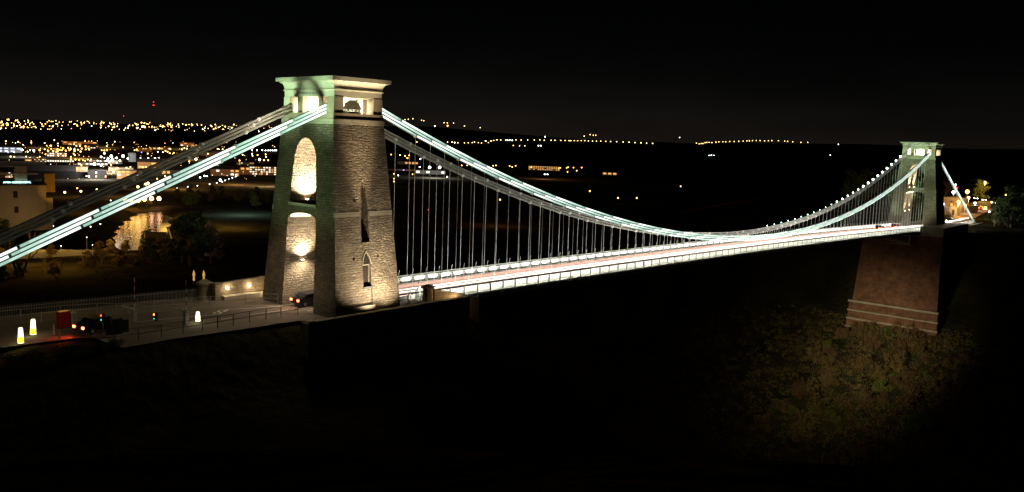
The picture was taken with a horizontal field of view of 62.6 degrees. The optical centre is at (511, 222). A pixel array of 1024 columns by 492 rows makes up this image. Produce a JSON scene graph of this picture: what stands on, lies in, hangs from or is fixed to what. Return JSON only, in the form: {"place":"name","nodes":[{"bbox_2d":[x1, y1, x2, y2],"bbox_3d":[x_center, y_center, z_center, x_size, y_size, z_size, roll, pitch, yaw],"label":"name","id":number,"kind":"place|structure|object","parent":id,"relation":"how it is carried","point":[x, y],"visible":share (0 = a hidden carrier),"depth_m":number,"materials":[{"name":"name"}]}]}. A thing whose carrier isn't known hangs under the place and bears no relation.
{"place":"outdoors","nodes":[
{"label":"outdoors","id":0,"kind":"place"},
{"bbox_2d":[17,327,24,344],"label":"lit bollard","id":1,"kind":"object","parent":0,"point":[20,339],"visible":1,"depth_m":73.44,"materials":[{"name":"beige"}]},
{"bbox_2d":[1,247,95,259],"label":"lawn","id":2,"kind":"structure","parent":0,"point":[60,253],"depth_m":160.13,"materials":[{"name":"green plant"}]},
{"bbox_2d":[111,211,171,250],"bbox_3d":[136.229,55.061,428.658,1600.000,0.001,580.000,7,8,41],"label":"water","id":3,"kind":"structure","parent":0,"point":[153,221],"depth_m":776.98,"materials":[{"name":"yellow liquid"}]},
{"bbox_2d":[0,303,312,346],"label":"road","id":4,"kind":"structure","parent":0,"point":[9,334],"depth_m":84.41,"materials":[{"name":"grey asphalt"}]},
{"bbox_2d":[73,314,111,334],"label":"car","id":5,"kind":"object","parent":4,"relation":"on","point":[91,324],"visible":0.62,"depth_m":77.74,"materials":[{"name":"black paint"}]},
{"bbox_2d":[121,278,137,321],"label":"toll barrier","id":6,"kind":"object","parent":4,"relation":"on","point":[134,314],"visible":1,"depth_m":83.42,"materials":[{"name":"metal"}]},
{"bbox_2d":[173,297,188,324],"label":"toll barrier","id":7,"kind":"object","parent":4,"relation":"on","point":[185,316],"visible":1,"depth_m":82.97,"materials":[{"name":"metal"}]},
{"bbox_2d":[290,290,313,306],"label":"car","id":8,"kind":"object","parent":4,"relation":"on","point":[299,298],"visible":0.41,"depth_m":93.41,"materials":[{"name":"black paint"}]},
{"bbox_2d":[0,297,420,347],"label":"pavement","id":9,"kind":"structure","parent":0,"point":[189,331],"depth_m":84.95,"materials":[{"name":"grey concrete"}]},
{"bbox_2d":[56,310,70,328],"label":"red kiosk","id":10,"kind":"object","parent":9,"relation":"on","point":[63,318],"visible":1,"depth_m":79.81,"materials":[{"name":"paint"}]},
{"bbox_2d":[0,288,195,318],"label":"iron fence","id":11,"kind":"object","parent":9,"relation":"on","point":[103,306],"visible":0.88,"depth_m":88.65,"materials":[{"name":"black metal"}]},
{"bbox_2d":[109,317,122,334],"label":"roadside cabinet","id":12,"kind":"object","parent":9,"relation":"on","point":[115,323],"visible":0.98,"depth_m":77.92,"materials":[{"name":"metal"}]},
{"bbox_2d":[0,293,277,320],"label":"railing","id":13,"kind":"object","parent":9,"relation":"on","point":[173,304],"visible":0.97,"depth_m":87.31,"materials":[{"name":"grey metal"}]},
{"bbox_2d":[90,302,312,346],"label":"railing","id":14,"kind":"object","parent":9,"relation":"on","point":[233,319],"visible":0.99,"depth_m":80.67,"materials":[{"name":"metal"}]},
{"bbox_2d":[196,279,212,299],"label":"drum pier","id":15,"kind":"structure","parent":9,"relation":"on","point":[204,289],"depth_m":95.20,"materials":[{"name":"stone"}]},
{"bbox_2d":[211,282,222,300],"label":"square pier","id":16,"kind":"structure","parent":9,"relation":"on","point":[217,290],"depth_m":95.25,"materials":[{"name":"stone"}]},
{"bbox_2d":[221,275,264,300],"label":"curved wall","id":17,"kind":"structure","parent":9,"relation":"on","point":[249,287],"depth_m":97.18,"materials":[{"name":"stone"}]},
{"bbox_2d":[263,75,399,317],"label":"bridge tower","id":18,"kind":"structure","parent":9,"relation":"on","point":[331,243],"depth_m":91.03,"materials":[{"name":"stone"}]},
{"bbox_2d":[0,103,293,235],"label":"suspension chain","id":19,"kind":"object","parent":18,"relation":"attached to","point":[136,173],"visible":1,"depth_m":80.82,"materials":[{"name":"grey metal"}]},
{"bbox_2d":[0,110,293,244],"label":"suspension chain","id":20,"kind":"object","parent":18,"relation":"attached to","point":[53,219],"visible":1,"depth_m":80.78,"materials":[{"name":"grey metal"}]},
{"bbox_2d":[0,106,293,240],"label":"suspension chain","id":21,"kind":"object","parent":18,"relation":"attached to","point":[133,179],"visible":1,"depth_m":80.77,"materials":[{"name":"grey metal"}]},
{"bbox_2d":[0,102,326,256],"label":"suspension chain","id":22,"kind":"object","parent":18,"relation":"attached to","point":[74,220],"visible":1,"depth_m":75.42,"materials":[{"name":"grey metal"}]},
{"bbox_2d":[0,110,326,266],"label":"suspension chain","id":23,"kind":"object","parent":18,"relation":"attached to","point":[72,230],"visible":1,"depth_m":75.53,"materials":[{"name":"grey metal"}]},
{"bbox_2d":[0,106,326,261],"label":"suspension chain","id":24,"kind":"object","parent":18,"relation":"attached to","point":[62,230],"visible":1,"depth_m":75.46,"materials":[{"name":"grey metal"}]},
{"bbox_2d":[352,304,377,313],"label":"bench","id":25,"kind":"object","parent":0,"point":[363,308],"visible":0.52,"depth_m":89.04,"materials":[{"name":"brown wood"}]},
{"bbox_2d":[421,284,434,302],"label":"cap pier","id":26,"kind":"structure","parent":0,"point":[427,294],"depth_m":96.99,"materials":[{"name":"stone"}]},
{"bbox_2d":[0,119,1023,491],"bbox_3d":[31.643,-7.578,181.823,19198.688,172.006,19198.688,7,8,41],"label":"ground","id":27,"kind":"structure","parent":0,"point":[526,391],"depth_m":234.52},
{"bbox_2d":[0,266,10,281],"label":"tree","id":28,"kind":"object","parent":27,"relation":"on","point":[3,272],"visible":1,"depth_m":108.19,"materials":[{"name":"green plant"}]},
{"bbox_2d":[0,168,12,177],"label":"building","id":29,"kind":"structure","parent":27,"relation":"on","point":[6,170],"depth_m":1323.90,"materials":[{"name":"stone"}]},
{"bbox_2d":[0,218,15,244],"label":"tree","id":30,"kind":"object","parent":27,"relation":"on","point":[5,222],"visible":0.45,"depth_m":211.41,"materials":[{"name":"green plant"}]},
{"bbox_2d":[0,147,21,152],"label":"building","id":31,"kind":"structure","parent":27,"relation":"on","point":[12,149],"depth_m":2198.03,"materials":[{"name":"stone"}]},
{"bbox_2d":[1,220,41,277],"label":"tree","id":32,"kind":"object","parent":27,"relation":"on","point":[15,266],"visible":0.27,"depth_m":111.13,"materials":[{"name":"brown plant"}]},
{"bbox_2d":[0,161,45,165],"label":"building","id":33,"kind":"structure","parent":27,"relation":"on","point":[9,163],"depth_m":1627.46,"materials":[{"name":"stone"}]},
{"bbox_2d":[0,166,54,230],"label":"hotel","id":34,"kind":"structure","parent":27,"relation":"on","point":[23,198],"depth_m":299.50,"materials":[{"name":"orange"}]},
{"bbox_2d":[18,164,75,178],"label":"building","id":35,"kind":"structure","parent":27,"relation":"on","point":[64,171],"depth_m":1348.06,"materials":[{"name":"stone"}]},
{"bbox_2d":[45,260,59,273],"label":"tree","id":36,"kind":"object","parent":27,"relation":"on","point":[56,269],"visible":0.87,"depth_m":115.88,"materials":[{"name":"brown plant"}]},
{"bbox_2d":[47,152,66,156],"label":"building","id":37,"kind":"structure","parent":27,"relation":"on","point":[56,154],"depth_m":2166.16,"materials":[{"name":"stone"}]},
{"bbox_2d":[63,141,96,144],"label":"building","id":38,"kind":"structure","parent":27,"relation":"on","point":[73,142],"depth_m":2477.02,"materials":[{"name":"brick"}]},
{"bbox_2d":[77,250,95,267],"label":"tree","id":39,"kind":"object","parent":27,"relation":"on","point":[88,254],"visible":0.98,"depth_m":122.83,"materials":[{"name":"brown plant"}]},
{"bbox_2d":[77,162,107,165],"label":"building","id":40,"kind":"structure","parent":27,"relation":"on","point":[97,163],"depth_m":1839.69,"materials":[{"name":"stone"}]},
{"bbox_2d":[87,170,106,178],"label":"building","id":41,"kind":"structure","parent":27,"relation":"on","point":[97,174],"depth_m":1396.10,"materials":[{"name":"stone"}]},
{"bbox_2d":[93,241,108,255],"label":"tree","id":42,"kind":"object","parent":27,"relation":"on","point":[97,244],"visible":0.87,"depth_m":147.04,"materials":[{"name":"brown plant"}]},
{"bbox_2d":[88,159,121,163],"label":"building","id":43,"kind":"structure","parent":27,"relation":"on","point":[108,161],"depth_m":1949.27,"materials":[{"name":"stone"}]},
{"bbox_2d":[103,239,116,253],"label":"tree","id":44,"kind":"object","parent":27,"relation":"on","point":[110,247],"visible":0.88,"depth_m":152.92,"materials":[{"name":"brown plant"}]},
{"bbox_2d":[104,337,124,350],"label":"shrub","id":45,"kind":"object","parent":27,"relation":"on","point":[114,344],"visible":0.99,"depth_m":73.47,"materials":[{"name":"green plant"}]},
{"bbox_2d":[110,250,127,268],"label":"tree","id":46,"kind":"object","parent":27,"relation":"on","point":[121,256],"visible":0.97,"depth_m":120.66,"materials":[{"name":"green plant"}]},
{"bbox_2d":[117,169,136,178],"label":"building","id":47,"kind":"structure","parent":27,"relation":"on","point":[121,173],"depth_m":1410.23,"materials":[{"name":"brick"}]},
{"bbox_2d":[134,246,154,266],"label":"tree","id":48,"kind":"object","parent":27,"relation":"on","point":[141,253],"visible":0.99,"depth_m":123.03,"materials":[{"name":"green plant"}]},
{"bbox_2d":[138,236,159,259],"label":"tree","id":49,"kind":"object","parent":27,"relation":"on","point":[151,246],"visible":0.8,"depth_m":131.52,"materials":[{"name":"green plant"}]},
{"bbox_2d":[137,158,162,168],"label":"building","id":50,"kind":"structure","parent":27,"relation":"on","point":[144,162],"depth_m":1780.14,"materials":[{"name":"brick"}]},
{"bbox_2d":[144,232,167,251],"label":"cottage","id":51,"kind":"structure","parent":27,"relation":"on","point":[159,236],"depth_m":161.94,"materials":[{"name":"stone"}]},
{"bbox_2d":[158,237,174,259],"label":"tree","id":52,"kind":"object","parent":27,"relation":"on","point":[164,246],"visible":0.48,"depth_m":133.63,"materials":[{"name":"green plant"}]},
{"bbox_2d":[162,166,191,174],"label":"building","id":53,"kind":"structure","parent":27,"relation":"on","point":[171,170],"depth_m":1577.58,"materials":[{"name":"stone"}]},
{"bbox_2d":[160,217,200,262],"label":"tree","id":54,"kind":"object","parent":27,"relation":"on","point":[180,243],"visible":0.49,"depth_m":127.07,"materials":[{"name":"green plant"}]},
{"bbox_2d":[170,210,213,265],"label":"tree","id":55,"kind":"object","parent":27,"relation":"on","point":[195,234],"visible":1,"depth_m":122.82,"materials":[{"name":"green plant"}]},
{"bbox_2d":[166,220,220,255],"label":"cottage","id":56,"kind":"structure","parent":27,"relation":"on","point":[169,234],"depth_m":162.64,"materials":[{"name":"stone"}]},
{"bbox_2d":[200,225,225,262],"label":"tree","id":57,"kind":"object","parent":27,"relation":"on","point":[216,242],"visible":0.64,"depth_m":127.07,"materials":[{"name":"green plant"}]},
{"bbox_2d":[210,166,239,175],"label":"building","id":58,"kind":"structure","parent":27,"relation":"on","point":[223,170],"depth_m":1600.05,"materials":[{"name":"brick"}]},
{"bbox_2d":[249,165,276,174],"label":"building","id":59,"kind":"structure","parent":27,"relation":"on","point":[262,170],"depth_m":1675.81,"materials":[{"name":"brick"}]},
{"bbox_2d":[301,319,315,360],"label":"stone post","id":60,"kind":"object","parent":27,"relation":"on","point":[308,341],"visible":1,"depth_m":82.48,"materials":[{"name":"grey stone"}]},
{"bbox_2d":[313,295,470,367],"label":"retaining wall","id":61,"kind":"structure","parent":27,"relation":"on","point":[355,336],"depth_m":89.34,"materials":[{"name":"stone"}]},
{"bbox_2d":[415,169,445,174],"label":"building","id":62,"kind":"structure","parent":27,"relation":"on","point":[421,171],"depth_m":1968.39,"materials":[{"name":"stone"}]},
{"bbox_2d":[433,289,480,322],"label":"wing wall","id":63,"kind":"structure","parent":27,"relation":"on","point":[474,302],"depth_m":100.61,"materials":[{"name":"stone"}]},
{"bbox_2d":[528,165,559,170],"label":"building","id":64,"kind":"structure","parent":27,"relation":"on","point":[547,168],"depth_m":2412.67,"materials":[{"name":"stone"}]},
{"bbox_2d":[398,223,921,300],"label":"bridge deck","id":65,"kind":"structure","parent":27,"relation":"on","point":[404,288],"depth_m":132.80,"materials":[{"name":"white metal"}]},
{"bbox_2d":[398,221,891,283],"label":"lattice parapet","id":66,"kind":"structure","parent":65,"relation":"attached to","point":[718,242],"depth_m":136.45,"materials":[{"name":"grey metal"}]},
{"bbox_2d":[399,227,919,300],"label":"lattice parapet","id":67,"kind":"structure","parent":65,"relation":"attached to","point":[681,264],"depth_m":137.79,"materials":[{"name":"metal"}]},
{"bbox_2d":[772,398,789,413],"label":"shrub","id":68,"kind":"object","parent":27,"relation":"on","point":[781,405],"visible":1,"depth_m":237.05,"materials":[{"name":"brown plant"}]},
{"bbox_2d":[791,383,803,398],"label":"shrub","id":69,"kind":"object","parent":27,"relation":"on","point":[797,392],"visible":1,"depth_m":238.85,"materials":[{"name":"brown plant"}]},
{"bbox_2d":[589,281,1023,485],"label":"undergrowth","id":70,"kind":"object","parent":27,"relation":"on","point":[890,415],"visible":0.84,"depth_m":230.61,"materials":[{"name":"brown plant"}]},
{"bbox_2d":[799,377,819,396],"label":"shrub","id":71,"kind":"object","parent":27,"relation":"on","point":[811,385],"visible":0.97,"depth_m":237.86,"materials":[{"name":"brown plant"}]},
{"bbox_2d":[803,344,826,364],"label":"shrub","id":72,"kind":"object","parent":27,"relation":"on","point":[812,353],"visible":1,"depth_m":247.10,"materials":[{"name":"green plant"}]},
{"bbox_2d":[820,373,836,387],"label":"shrub","id":73,"kind":"object","parent":27,"relation":"on","point":[830,380],"visible":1,"depth_m":238.17,"materials":[{"name":"brown plant"}]},
{"bbox_2d":[821,344,837,355],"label":"shrub","id":74,"kind":"object","parent":27,"relation":"on","point":[832,351],"visible":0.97,"depth_m":246.69,"materials":[{"name":"brown plant"}]},
{"bbox_2d":[819,366,841,382],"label":"shrub","id":75,"kind":"object","parent":27,"relation":"on","point":[834,372],"visible":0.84,"depth_m":239.19,"materials":[{"name":"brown plant"}]},
{"bbox_2d":[825,410,841,423],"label":"shrub","id":76,"kind":"object","parent":27,"relation":"on","point":[833,416],"visible":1,"depth_m":227.46,"materials":[{"name":"green plant"}]},
{"bbox_2d":[833,327,849,338],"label":"shrub","id":77,"kind":"object","parent":27,"relation":"on","point":[842,332],"visible":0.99,"depth_m":250.88,"materials":[{"name":"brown plant"}]},
{"bbox_2d":[850,321,866,337],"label":"shrub","id":78,"kind":"object","parent":27,"relation":"on","point":[855,330],"visible":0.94,"depth_m":249.97,"materials":[{"name":"green plant"}]},
{"bbox_2d":[853,174,871,204],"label":"tree","id":79,"kind":"object","parent":27,"relation":"on","point":[859,183],"visible":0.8,"depth_m":351.34,"materials":[{"name":"green plant"}]},
{"bbox_2d":[854,353,872,369],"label":"shrub","id":80,"kind":"object","parent":27,"relation":"on","point":[862,362],"visible":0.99,"depth_m":239.30,"materials":[{"name":"brown plant"}]},
{"bbox_2d":[861,167,878,193],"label":"tree","id":81,"kind":"object","parent":27,"relation":"on","point":[868,178],"visible":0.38,"depth_m":405.06,"materials":[{"name":"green plant"}]},
{"bbox_2d":[869,363,888,380],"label":"shrub","id":82,"kind":"object","parent":27,"relation":"on","point":[882,371],"visible":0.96,"depth_m":234.29,"materials":[{"name":"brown plant"}]},
{"bbox_2d":[871,378,893,392],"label":"shrub","id":83,"kind":"object","parent":27,"relation":"on","point":[876,386],"visible":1,"depth_m":230.44,"materials":[{"name":"green plant"}]},
{"bbox_2d":[882,168,897,198],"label":"tree","id":84,"kind":"object","parent":27,"relation":"on","point":[891,178],"visible":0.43,"depth_m":411.04,"materials":[{"name":"green plant"}]},
{"bbox_2d":[884,352,908,374],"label":"shrub","id":85,"kind":"object","parent":27,"relation":"on","point":[897,362],"visible":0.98,"depth_m":234.41,"materials":[{"name":"brown plant"}]},
{"bbox_2d":[892,322,914,342],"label":"shrub","id":86,"kind":"object","parent":27,"relation":"on","point":[904,334],"visible":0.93,"depth_m":242.33,"materials":[{"name":"green plant"}]},
{"bbox_2d":[844,222,968,340],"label":"red pier","id":87,"kind":"structure","parent":27,"relation":"on","point":[904,285],"depth_m":244.19,"materials":[{"name":"brick"}]},
{"bbox_2d":[888,142,945,226],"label":"bridge tower","id":88,"kind":"structure","parent":87,"relation":"on","point":[931,190],"depth_m":250.57,"materials":[{"name":"stone"}]},
{"bbox_2d":[384,129,907,233],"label":"suspension chain","id":89,"kind":"object","parent":88,"relation":"attached to","point":[460,168],"visible":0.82,"depth_m":130.73,"materials":[{"name":"grey metal"}]},
{"bbox_2d":[384,132,907,235],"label":"suspension chain","id":90,"kind":"object","parent":88,"relation":"attached to","point":[452,167],"visible":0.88,"depth_m":129.94,"materials":[{"name":"grey metal"}]},
{"bbox_2d":[385,136,907,237],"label":"suspension chain","id":91,"kind":"object","parent":88,"relation":"attached to","point":[457,172],"visible":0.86,"depth_m":130.36,"materials":[{"name":"grey metal"}]},
{"bbox_2d":[382,108,930,237],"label":"suspension chain","id":92,"kind":"object","parent":88,"relation":"attached to","point":[488,167],"visible":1,"depth_m":125.77,"materials":[{"name":"grey metal"}]},
{"bbox_2d":[382,111,930,239],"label":"suspension chain","id":93,"kind":"object","parent":88,"relation":"attached to","point":[468,160],"visible":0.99,"depth_m":122.75,"materials":[{"name":"grey metal"}]},
{"bbox_2d":[383,115,930,240],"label":"suspension chain","id":94,"kind":"object","parent":88,"relation":"attached to","point":[414,135],"visible":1,"depth_m":122.42,"materials":[{"name":"grey metal"}]},
{"bbox_2d":[942,165,971,220],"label":"suspension chain","id":95,"kind":"object","parent":88,"relation":"attached to","point":[956,192],"visible":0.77,"depth_m":272.83,"materials":[{"name":"grey metal"}]},
{"bbox_2d":[895,392,919,408],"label":"shrub","id":96,"kind":"object","parent":27,"relation":"on","point":[909,401],"visible":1,"depth_m":223.49,"materials":[{"name":"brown plant"}]},
{"bbox_2d":[900,414,922,431],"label":"shrub","id":97,"kind":"object","parent":27,"relation":"on","point":[910,425],"visible":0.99,"depth_m":216.57,"materials":[{"name":"green plant"}]},
{"bbox_2d":[904,379,921,395],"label":"shrub","id":98,"kind":"object","parent":27,"relation":"on","point":[909,385],"visible":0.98,"depth_m":226.63,"materials":[{"name":"brown plant"}]},
{"bbox_2d":[912,179,923,207],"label":"tree","id":99,"kind":"object","parent":27,"relation":"on","point":[916,197],"visible":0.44,"depth_m":345.36,"materials":[{"name":"green plant"}]},
{"bbox_2d":[908,334,930,353],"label":"shrub","id":100,"kind":"object","parent":27,"relation":"on","point":[916,342],"visible":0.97,"depth_m":236.50,"materials":[{"name":"green plant"}]},
{"bbox_2d":[910,327,932,344],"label":"shrub","id":101,"kind":"object","parent":27,"relation":"on","point":[916,332],"visible":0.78,"depth_m":238.82,"materials":[{"name":"brown plant"}]},
{"bbox_2d":[927,375,949,393],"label":"shrub","id":102,"kind":"object","parent":27,"relation":"on","point":[934,382],"visible":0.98,"depth_m":224.12,"materials":[{"name":"green plant"}]},
{"bbox_2d":[944,205,977,214],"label":"garden wall","id":103,"kind":"structure","parent":27,"relation":"on","point":[972,208],"depth_m":330.31,"materials":[{"name":"stone"}]},
{"bbox_2d":[972,179,986,199],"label":"tree","id":104,"kind":"object","parent":27,"relation":"on","point":[981,193],"visible":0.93,"depth_m":404.48,"materials":[{"name":"green plant"}]},
{"bbox_2d":[972,180,990,200],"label":"tree","id":105,"kind":"object","parent":27,"relation":"on","point":[986,187],"visible":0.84,"depth_m":405.35,"materials":[{"name":"green plant"}]},
{"bbox_2d":[984,196,1003,221],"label":"tree","id":106,"kind":"object","parent":27,"relation":"on","point":[994,200],"visible":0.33,"depth_m":275.33,"materials":[{"name":"green plant"}]},
{"bbox_2d":[992,185,1023,227],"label":"tree","id":107,"kind":"object","parent":27,"relation":"on","point":[1014,192],"visible":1,"depth_m":266.06,"materials":[{"name":"green plant"}]},
{"bbox_2d":[0,0,1023,148],"label":"sky","id":108,"kind":"structure","parent":0,"point":[880,72],"materials":[{"name":"black"}]},
{"bbox_2d":[911,207,992,227],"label":"approach road","id":109,"kind":"structure","parent":0,"point":[973,214],"depth_m":313.38,"materials":[{"name":"grey asphalt"}]},
{"bbox_2d":[967,200,991,207],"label":"verge","id":110,"kind":"structure","parent":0,"point":[986,203],"depth_m":384.29,"materials":[{"name":"green plant"}]},
{"bbox_2d":[944,197,968,206],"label":"toll lodge","id":111,"kind":"structure","parent":110,"relation":"on","point":[948,201],"depth_m":326.82,"materials":[{"name":"stone"}]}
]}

